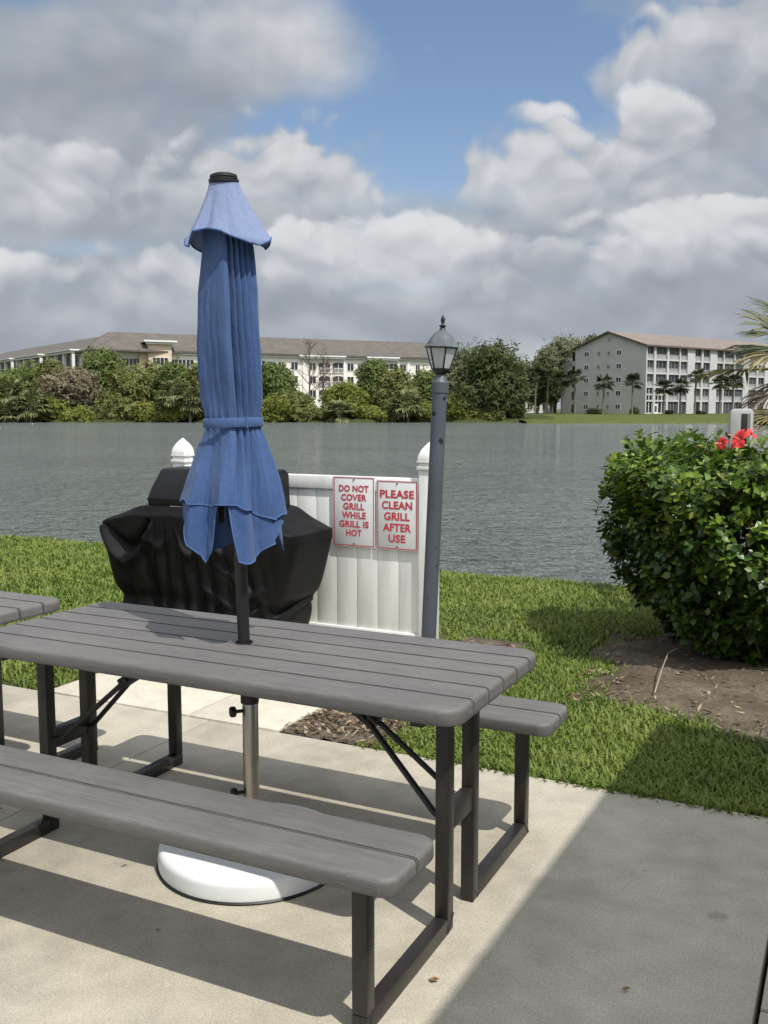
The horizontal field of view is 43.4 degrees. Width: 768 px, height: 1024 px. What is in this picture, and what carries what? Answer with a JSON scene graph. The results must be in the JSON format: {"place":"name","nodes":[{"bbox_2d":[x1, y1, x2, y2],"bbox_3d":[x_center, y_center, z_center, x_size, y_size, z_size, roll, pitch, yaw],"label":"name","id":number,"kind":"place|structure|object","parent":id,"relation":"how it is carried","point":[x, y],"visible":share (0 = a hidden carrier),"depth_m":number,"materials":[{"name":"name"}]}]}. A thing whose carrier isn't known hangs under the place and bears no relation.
{"place":"outdoors","nodes":[
{"label":"outdoors","id":0,"kind":"place"},
{"bbox_2d":[0,413,554,422],"bbox_3d":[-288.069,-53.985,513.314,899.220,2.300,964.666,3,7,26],"label":"bank","id":1,"kind":"structure","parent":0,"point":[456,420],"depth_m":133.69,"materials":[{"name":"green plant"}]},
{"bbox_2d":[0,398,20,422],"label":"cabbage palm","id":2,"kind":"object","parent":1,"relation":"on","point":[4,419],"visible":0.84,"depth_m":132.21,"materials":[{"name":"green plant"}]},
{"bbox_2d":[0,377,30,418],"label":"cabbage palm","id":3,"kind":"object","parent":1,"relation":"on","point":[15,385],"visible":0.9,"depth_m":132.70,"materials":[{"name":"green plant"}]},
{"bbox_2d":[0,368,30,398],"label":"shore tree","id":4,"kind":"object","parent":1,"relation":"on","point":[11,374],"visible":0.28,"depth_m":144.70,"materials":[{"name":"green plant"}]},
{"bbox_2d":[1,403,48,421],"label":"shore bush","id":5,"kind":"object","parent":1,"relation":"on","point":[34,418],"visible":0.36,"depth_m":134.21,"materials":[{"name":"green plant"}]},
{"bbox_2d":[7,359,46,400],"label":"shore tree","id":6,"kind":"object","parent":1,"relation":"on","point":[23,371],"visible":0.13,"depth_m":146.83,"materials":[{"name":"green plant"}]},
{"bbox_2d":[10,387,54,422],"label":"cabbage palm","id":7,"kind":"object","parent":1,"relation":"on","point":[30,393],"visible":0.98,"depth_m":132.62,"materials":[{"name":"green plant"}]},
{"bbox_2d":[23,351,68,403],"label":"shore tree","id":8,"kind":"object","parent":1,"relation":"on","point":[51,363],"visible":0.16,"depth_m":143.44,"materials":[{"name":"green plant"}]},
{"bbox_2d":[33,395,72,421],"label":"shore bush","id":9,"kind":"object","parent":1,"relation":"on","point":[60,407],"visible":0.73,"depth_m":134.63,"materials":[{"name":"green plant"}]},
{"bbox_2d":[36,364,107,407],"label":"shore tree","id":10,"kind":"object","parent":1,"relation":"on","point":[75,387],"visible":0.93,"depth_m":136.00,"materials":[{"name":"brown plant"}]},
{"bbox_2d":[58,404,97,421],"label":"shore bush","id":11,"kind":"object","parent":1,"relation":"on","point":[81,413],"visible":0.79,"depth_m":133.51,"materials":[{"name":"green plant"}]},
{"bbox_2d":[76,345,128,407],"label":"shore tree","id":12,"kind":"object","parent":1,"relation":"on","point":[105,362],"visible":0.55,"depth_m":142.09,"materials":[{"name":"green plant"}]},
{"bbox_2d":[89,391,138,420],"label":"shore bush","id":13,"kind":"object","parent":1,"relation":"on","point":[113,407],"visible":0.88,"depth_m":134.08,"materials":[{"name":"green plant"}]},
{"bbox_2d":[103,363,156,405],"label":"shore tree","id":14,"kind":"object","parent":1,"relation":"on","point":[127,383],"visible":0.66,"depth_m":137.61,"materials":[{"name":"green plant"}]},
{"bbox_2d":[125,400,163,421],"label":"shore bush","id":15,"kind":"object","parent":1,"relation":"on","point":[147,412],"visible":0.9,"depth_m":134.62,"materials":[{"name":"green plant"}]},
{"bbox_2d":[135,355,168,407],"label":"shore tree","id":16,"kind":"object","parent":1,"relation":"on","point":[151,368],"visible":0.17,"depth_m":144.07,"materials":[{"name":"green plant"}]},
{"bbox_2d":[150,356,189,405],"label":"shore tree","id":17,"kind":"object","parent":1,"relation":"on","point":[171,371],"visible":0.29,"depth_m":140.50,"materials":[{"name":"green plant"}]},
{"bbox_2d":[154,376,193,421],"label":"cabbage palm","id":18,"kind":"object","parent":1,"relation":"on","point":[167,400],"visible":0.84,"depth_m":132.73,"materials":[{"name":"green plant"}]},
{"bbox_2d":[158,405,191,422],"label":"shore bush","id":19,"kind":"object","parent":1,"relation":"on","point":[169,413],"visible":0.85,"depth_m":133.50,"materials":[{"name":"green plant"}]},
{"bbox_2d":[172,385,202,422],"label":"cabbage palm","id":20,"kind":"object","parent":1,"relation":"on","point":[190,391],"visible":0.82,"depth_m":132.44,"materials":[{"name":"green plant"}]},
{"bbox_2d":[175,362,199,403],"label":"shore tree","id":21,"kind":"object","parent":1,"relation":"on","point":[193,379],"visible":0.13,"depth_m":139.32,"materials":[{"name":"green plant"}]},
{"bbox_2d":[187,400,204,419],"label":"shore bush","id":22,"kind":"object","parent":1,"relation":"on","point":[199,413],"visible":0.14,"depth_m":133.89,"materials":[{"name":"green plant"}]},
{"bbox_2d":[0,332,465,407],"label":"apartment building","id":23,"kind":"structure","parent":1,"relation":"on","point":[345,356],"depth_m":222.46,"materials":[{"name":"beige paint"}]},
{"bbox_2d":[121,358,129,366],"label":"window","id":24,"kind":"structure","parent":23,"relation":"in","point":[128,360],"depth_m":203.39,"materials":[{"name":"grey glass"}]},
{"bbox_2d":[129,358,136,365],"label":"window","id":25,"kind":"structure","parent":23,"relation":"in","point":[132,360],"depth_m":203.94,"materials":[{"name":"grey glass"}]},
{"bbox_2d":[179,359,185,365],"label":"window","id":26,"kind":"structure","parent":23,"relation":"in","point":[181,361],"depth_m":208.57,"materials":[{"name":"grey glass"}]},
{"bbox_2d":[186,359,193,367],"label":"window","id":27,"kind":"structure","parent":23,"relation":"in","point":[189,361],"depth_m":209.24,"materials":[{"name":"white glass"}]},
{"bbox_2d":[291,362,297,369],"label":"window","id":28,"kind":"structure","parent":23,"relation":"in","point":[294,365],"depth_m":219.92,"materials":[{"name":"white glass"}]},
{"bbox_2d":[310,362,315,370],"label":"window","id":29,"kind":"structure","parent":23,"relation":"in","point":[310,362],"depth_m":221.94,"materials":[{"name":"grey glass"}]},
{"bbox_2d":[310,376,315,383],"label":"window","id":30,"kind":"structure","parent":23,"relation":"in","point":[313,382],"depth_m":222.27,"materials":[{"name":"grey glass"}]},
{"bbox_2d":[310,389,315,397],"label":"window","id":31,"kind":"structure","parent":23,"relation":"in","point":[314,394],"depth_m":222.57,"materials":[{"name":"grey glass"}]},
{"bbox_2d":[347,363,353,370],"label":"window","id":32,"kind":"structure","parent":23,"relation":"in","point":[350,366],"depth_m":226.02,"materials":[{"name":"white glass"}]},
{"bbox_2d":[347,376,353,382],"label":"window","id":33,"kind":"structure","parent":23,"relation":"in","point":[348,377],"depth_m":226.46,"materials":[{"name":"grey glass"}]},
{"bbox_2d":[415,364,419,372],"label":"window","id":34,"kind":"structure","parent":23,"relation":"in","point":[417,366],"depth_m":233.82,"materials":[{"name":"white glass"}]},
{"bbox_2d":[261,392,293,422],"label":"shore bush","id":35,"kind":"object","parent":1,"relation":"on","point":[276,409],"visible":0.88,"depth_m":133.53,"materials":[{"name":"green plant"}]},
{"bbox_2d":[262,361,299,404],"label":"shore tree","id":36,"kind":"object","parent":1,"relation":"on","point":[276,378],"visible":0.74,"depth_m":139.30,"materials":[{"name":"green plant"}]},
{"bbox_2d":[279,387,315,414],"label":"shore tree","id":37,"kind":"object","parent":1,"relation":"on","point":[297,398],"visible":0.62,"depth_m":135.97,"materials":[{"name":"green plant"}]},
{"bbox_2d":[290,402,331,422],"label":"shore bush","id":38,"kind":"object","parent":1,"relation":"on","point":[311,411],"visible":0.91,"depth_m":134.01,"materials":[{"name":"green plant"}]},
{"bbox_2d":[296,339,325,394],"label":"bare tree","id":39,"kind":"object","parent":1,"relation":"on","point":[308,359],"visible":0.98,"depth_m":148.38,"materials":[{"name":"grey plant"}]},
{"bbox_2d":[311,347,338,406],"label":"bare tree","id":40,"kind":"object","parent":1,"relation":"on","point":[323,370],"visible":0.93,"depth_m":148.54,"materials":[{"name":"grey plant"}]},
{"bbox_2d":[323,398,355,422],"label":"cabbage palm","id":41,"kind":"object","parent":1,"relation":"on","point":[339,404],"visible":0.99,"depth_m":132.75,"materials":[{"name":"green plant"}]},
{"bbox_2d":[323,399,356,418],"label":"shore bush","id":42,"kind":"object","parent":1,"relation":"on","point":[352,406],"visible":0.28,"depth_m":134.93,"materials":[{"name":"green plant"}]},
{"bbox_2d":[317,378,374,407],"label":"shore tree","id":43,"kind":"object","parent":1,"relation":"on","point":[344,390],"visible":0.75,"depth_m":136.60,"materials":[{"name":"green plant"}]},
{"bbox_2d":[351,404,389,422],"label":"shore bush","id":44,"kind":"object","parent":1,"relation":"on","point":[372,412],"visible":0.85,"depth_m":133.56,"materials":[{"name":"green plant"}]},
{"bbox_2d":[353,357,393,405],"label":"shore tree","id":45,"kind":"object","parent":1,"relation":"on","point":[368,375],"visible":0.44,"depth_m":139.42,"materials":[{"name":"green plant"}]},
{"bbox_2d":[370,363,423,407],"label":"shore tree","id":46,"kind":"object","parent":1,"relation":"on","point":[393,380],"visible":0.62,"depth_m":137.50,"materials":[{"name":"green plant"}]},
{"bbox_2d":[379,392,414,422],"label":"shore bush","id":47,"kind":"object","parent":1,"relation":"on","point":[392,414],"visible":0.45,"depth_m":133.98,"materials":[{"name":"green plant"}]},
{"bbox_2d":[387,387,428,421],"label":"cabbage palm","id":48,"kind":"object","parent":1,"relation":"on","point":[407,395],"visible":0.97,"depth_m":132.45,"materials":[{"name":"green plant"}]},
{"bbox_2d":[409,400,446,421],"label":"shore bush","id":49,"kind":"object","parent":1,"relation":"on","point":[425,404],"visible":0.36,"depth_m":134.84,"materials":[{"name":"green plant"}]},
{"bbox_2d":[410,368,449,404],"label":"shore tree","id":50,"kind":"object","parent":1,"relation":"on","point":[424,379],"visible":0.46,"depth_m":140.34,"materials":[{"name":"green plant"}]},
{"bbox_2d":[422,342,474,397],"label":"shore tree","id":51,"kind":"object","parent":1,"relation":"on","point":[452,375],"visible":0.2,"depth_m":147.15,"materials":[{"name":"green plant"}]},
{"bbox_2d":[446,394,478,419],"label":"shore bush","id":52,"kind":"object","parent":1,"relation":"on","point":[453,410],"visible":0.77,"depth_m":133.94,"materials":[{"name":"green plant"}]},
{"bbox_2d":[472,406,505,420],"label":"shore bush","id":53,"kind":"object","parent":1,"relation":"on","point":[487,416],"visible":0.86,"depth_m":133.99,"materials":[{"name":"green plant"}]},
{"bbox_2d":[447,335,537,419],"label":"dark tree","id":54,"kind":"object","parent":1,"relation":"on","point":[490,372],"visible":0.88,"depth_m":134.26,"materials":[{"name":"green plant"}]},
{"bbox_2d":[492,383,530,418],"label":"dark tree","id":55,"kind":"object","parent":1,"relation":"on","point":[510,412],"visible":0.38,"depth_m":135.04,"materials":[{"name":"green plant"}]},
{"bbox_2d":[0,684,767,1023],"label":"patio","id":56,"kind":"structure","parent":0,"point":[586,904],"depth_m":2.85,"materials":[{"name":"concrete"}]},
{"bbox_2d":[0,591,98,759],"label":"picnic table","id":57,"kind":"object","parent":56,"relation":"on","point":[14,607],"visible":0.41,"depth_m":3.78,"materials":[{"name":"grey wood"}]},
{"bbox_2d":[156,696,323,905],"bbox_3d":[-0.439,0.862,3.186,0.624,0.592,0.624,3,7,26],"label":"umbrella base","id":58,"kind":"object","parent":56,"relation":"on","point":[199,877],"visible":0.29,"depth_m":2.98,"materials":[{"name":"white plastic"}]},
{"bbox_2d":[179,172,286,703],"bbox_3d":[-0.479,-0.211,3.071,0.332,1.678,0.293,3,7,26],"label":"patio umbrella","id":59,"kind":"object","parent":58,"relation":"in","point":[232,491],"visible":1,"depth_m":2.99,"materials":[{"name":"blue fabric"}]},
{"bbox_2d":[0,602,566,1023],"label":"picnic table","id":60,"kind":"object","parent":56,"relation":"on","point":[370,680],"visible":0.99,"depth_m":2.76,"materials":[{"name":"grey wood"}]},
{"bbox_2d":[0,422,767,586],"bbox_3d":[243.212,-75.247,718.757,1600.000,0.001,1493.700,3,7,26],"label":"lake","id":61,"kind":"structure","parent":0,"point":[516,499],"depth_m":29.88,"materials":[{"name":"liquid"}]},
{"bbox_2d":[0,0,767,408],"label":"sky","id":62,"kind":"structure","parent":0,"point":[524,172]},
{"bbox_2d":[0,533,767,823],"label":"lawn","id":63,"kind":"structure","parent":0,"point":[444,635],"depth_m":5.43,"materials":[{"name":"plant"}]},
{"bbox_2d":[54,673,323,732],"bbox_3d":[-0.727,0.954,5.648,1.445,0.124,1.871,3,7,26],"label":"grill pad","id":64,"kind":"object","parent":63,"relation":"on","point":[273,716],"visible":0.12,"depth_m":4.91,"materials":[{"name":"concrete"}]},
{"bbox_2d":[99,466,332,623],"bbox_3d":[-1.123,0.260,6.392,1.531,1.095,0.659,3,7,26],"label":"covered grill","id":65,"kind":"object","parent":64,"relation":"on","point":[155,560],"visible":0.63,"depth_m":6.20,"materials":[{"name":"fabric"}]},
{"bbox_2d":[171,438,438,638],"bbox_3d":[-0.585,0.195,6.635,2.075,1.382,0.124,3,7,26],"label":"vinyl fence","id":66,"kind":"object","parent":63,"relation":"on","point":[375,589],"visible":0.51,"depth_m":6.42,"materials":[{"name":"white plastic"}]},
{"bbox_2d":[333,476,374,547],"bbox_3d":[-0.199,-0.002,6.376,0.311,0.468,0.008,3,7,26],"label":"grill sign","id":67,"kind":"object","parent":66,"relation":"attached to","point":[353,511],"visible":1,"depth_m":6.37,"materials":[{"name":"white metal"}]},
{"bbox_2d":[377,480,417,551],"bbox_3d":[0.084,0.022,6.238,0.294,0.455,0.008,3,7,26],"label":"grill sign","id":68,"kind":"object","parent":66,"relation":"attached to","point":[397,514],"visible":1,"depth_m":6.24,"materials":[{"name":"white metal"}]},
{"bbox_2d":[279,636,527,748],"bbox_3d":[0.387,0.993,5.425,0.746,0.155,2.450,3,7,26],"label":"mulch bed","id":69,"kind":"object","parent":63,"relation":"on","point":[293,730],"visible":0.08,"depth_m":4.58,"materials":[{"name":"brown wood"}]},
{"bbox_2d":[421,315,459,638],"bbox_3d":[0.313,-0.048,5.325,0.200,2.048,0.177,-5,8,-40],"label":"lamp post","id":70,"kind":"object","parent":69,"relation":"on","point":[441,346],"visible":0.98,"depth_m":5.27,"materials":[{"name":"metal"}]},
{"bbox_2d":[570,632,767,753],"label":"dirt","id":71,"kind":"structure","parent":63,"relation":"on","point":[715,701],"depth_m":5.37,"materials":[{"name":"brown soil"}]},
{"bbox_2d":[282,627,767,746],"bbox_3d":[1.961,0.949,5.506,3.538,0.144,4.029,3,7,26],"label":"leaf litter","id":72,"kind":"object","parent":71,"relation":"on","point":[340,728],"visible":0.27,"depth_m":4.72,"materials":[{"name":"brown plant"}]},
{"bbox_2d":[654,646,681,693],"bbox_3d":[1.634,0.873,5.492,0.083,0.066,0.978,2,7,22],"label":"twig","id":73,"kind":"object","parent":71,"relation":"on","point":[662,668],"visible":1,"depth_m":5.30,"materials":[{"name":"wood"}]},
{"bbox_2d":[591,425,767,666],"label":"hibiscus shrub","id":74,"kind":"object","parent":71,"relation":"on","point":[685,581],"visible":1,"depth_m":5.75,"materials":[{"name":"green plant"}]},
{"bbox_2d":[728,409,753,540],"bbox_3d":[2.580,0.096,7.048,0.160,1.691,0.066,1,6,9],"label":"dispenser post","id":75,"kind":"object","parent":71,"relation":"on","point":[740,419],"visible":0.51,"depth_m":6.94,"materials":[{"name":"grey plastic"}]},
{"bbox_2d":[682,296,767,438],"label":"fan palm","id":76,"kind":"object","parent":63,"relation":"on","point":[755,353],"visible":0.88,"depth_m":7.51,"materials":[{"name":"green plant"}]},
{"bbox_2d":[523,409,760,423],"bbox_3d":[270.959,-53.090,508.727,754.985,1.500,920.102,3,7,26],"label":"lawn","id":77,"kind":"structure","parent":0,"point":[563,418],"depth_m":144.38,"materials":[{"name":"green plant"}]},
{"bbox_2d":[515,356,530,406],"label":"background tree","id":78,"kind":"object","parent":77,"relation":"on","point":[528,369],"visible":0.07,"depth_m":220.44,"materials":[{"name":"green plant"}]},
{"bbox_2d":[524,361,545,413],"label":"background tree","id":79,"kind":"object","parent":77,"relation":"on","point":[539,397],"visible":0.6,"depth_m":211.19,"materials":[{"name":"green plant"}]},
{"bbox_2d":[529,364,545,413],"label":"cabbage palm","id":80,"kind":"object","parent":77,"relation":"on","point":[536,369],"visible":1,"depth_m":203.88,"materials":[{"name":"green plant"}]},
{"bbox_2d":[525,403,550,412],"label":"white building","id":81,"kind":"structure","parent":77,"relation":"on","point":[541,407],"depth_m":240.87,"materials":[{"name":"paint"}]},
{"bbox_2d":[529,338,563,412],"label":"background tree","id":82,"kind":"object","parent":77,"relation":"on","point":[546,357],"visible":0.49,"depth_m":218.21,"materials":[{"name":"green plant"}]},
{"bbox_2d":[538,368,555,413],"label":"cabbage palm","id":83,"kind":"object","parent":77,"relation":"on","point":[548,373],"visible":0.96,"depth_m":204.08,"materials":[{"name":"green plant"}]},
{"bbox_2d":[540,364,566,413],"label":"background tree","id":84,"kind":"object","parent":77,"relation":"on","point":[554,394],"visible":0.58,"depth_m":209.44,"materials":[{"name":"green plant"}]},
{"bbox_2d":[548,365,562,412],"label":"background tree","id":85,"kind":"object","parent":77,"relation":"on","point":[555,407],"visible":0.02,"depth_m":230.24,"materials":[{"name":"grey plant"}]},
{"bbox_2d":[551,371,569,413],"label":"cabbage palm","id":86,"kind":"object","parent":77,"relation":"on","point":[559,376],"visible":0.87,"depth_m":200.92,"materials":[{"name":"green plant"}]},
{"bbox_2d":[540,333,582,387],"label":"background tree","id":87,"kind":"object","parent":77,"relation":"on","point":[564,351],"visible":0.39,"depth_m":221.12,"materials":[{"name":"green plant"}]},
{"bbox_2d":[564,369,586,413],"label":"cabbage palm","id":88,"kind":"object","parent":77,"relation":"on","point":[574,381],"visible":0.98,"depth_m":197.45,"materials":[{"name":"green plant"}]},
{"bbox_2d":[577,332,596,343],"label":"background tree","id":89,"kind":"object","parent":77,"relation":"on","point":[591,336],"visible":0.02,"depth_m":232.48,"materials":[{"name":"green plant"}]},
{"bbox_2d":[584,407,607,413],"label":"clipped shrub","id":90,"kind":"object","parent":77,"relation":"on","point":[593,411],"visible":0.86,"depth_m":199.37,"materials":[{"name":"green plant"}]},
{"bbox_2d":[593,373,614,413],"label":"cabbage palm","id":91,"kind":"object","parent":77,"relation":"on","point":[600,386],"visible":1,"depth_m":194.35,"materials":[{"name":"green plant"}]},
{"bbox_2d":[623,372,644,413],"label":"cabbage palm","id":92,"kind":"object","parent":77,"relation":"on","point":[630,377],"visible":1,"depth_m":194.31,"materials":[{"name":"green plant"}]},
{"bbox_2d":[629,407,639,413],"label":"clipped shrub","id":93,"kind":"object","parent":77,"relation":"on","point":[636,410],"visible":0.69,"depth_m":197.51,"materials":[{"name":"green plant"}]},
{"bbox_2d":[562,331,767,413],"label":"apartment block","id":94,"kind":"structure","parent":77,"relation":"on","point":[650,359],"depth_m":212.23,"materials":[{"name":"grey paint"}]},
{"bbox_2d":[583,391,588,395],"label":"window","id":95,"kind":"structure","parent":94,"relation":"in","point":[585,393],"depth_m":215.69,"materials":[{"name":"grey glass"}]},
{"bbox_2d":[615,404,620,409],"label":"window","id":96,"kind":"structure","parent":94,"relation":"in","point":[617,406],"depth_m":208.96,"materials":[{"name":"grey glass"}]},
{"bbox_2d":[615,390,620,395],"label":"window","id":97,"kind":"structure","parent":94,"relation":"in","point":[617,392],"depth_m":208.70,"materials":[{"name":"grey glass"}]},
{"bbox_2d":[615,377,620,382],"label":"window","id":98,"kind":"structure","parent":94,"relation":"in","point":[618,379],"depth_m":208.37,"materials":[{"name":"grey glass"}]},
{"bbox_2d":[616,363,621,368],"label":"window","id":99,"kind":"structure","parent":94,"relation":"in","point":[618,365],"depth_m":208.04,"materials":[{"name":"white glass"}]},
{"bbox_2d":[616,350,621,355],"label":"window","id":100,"kind":"structure","parent":94,"relation":"in","point":[618,352],"depth_m":207.91,"materials":[{"name":"white glass"}]},
{"bbox_2d":[653,379,678,414],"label":"cabbage palm","id":101,"kind":"object","parent":77,"relation":"on","point":[664,383],"visible":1,"depth_m":193.30,"materials":[{"name":"green plant"}]},
{"bbox_2d":[661,410,673,413],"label":"clipped shrub","id":102,"kind":"object","parent":77,"relation":"on","point":[668,412],"visible":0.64,"depth_m":196.58,"materials":[{"name":"green plant"}]},
{"bbox_2d":[670,377,690,413],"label":"cabbage palm","id":103,"kind":"object","parent":77,"relation":"on","point":[679,389],"visible":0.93,"depth_m":195.22,"materials":[{"name":"green plant"}]},
{"bbox_2d":[685,367,707,414],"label":"cabbage palm","id":104,"kind":"object","parent":77,"relation":"on","point":[694,376],"visible":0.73,"depth_m":192.30,"materials":[{"name":"green plant"}]},
{"bbox_2d":[708,375,729,414],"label":"cabbage palm","id":105,"kind":"object","parent":77,"relation":"on","point":[721,385],"visible":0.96,"depth_m":193.11,"materials":[{"name":"green plant"}]},
{"bbox_2d":[726,374,744,409],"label":"cabbage palm","id":106,"kind":"object","parent":77,"relation":"on","point":[737,385],"visible":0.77,"depth_m":194.18,"materials":[{"name":"green plant"}]}
]}

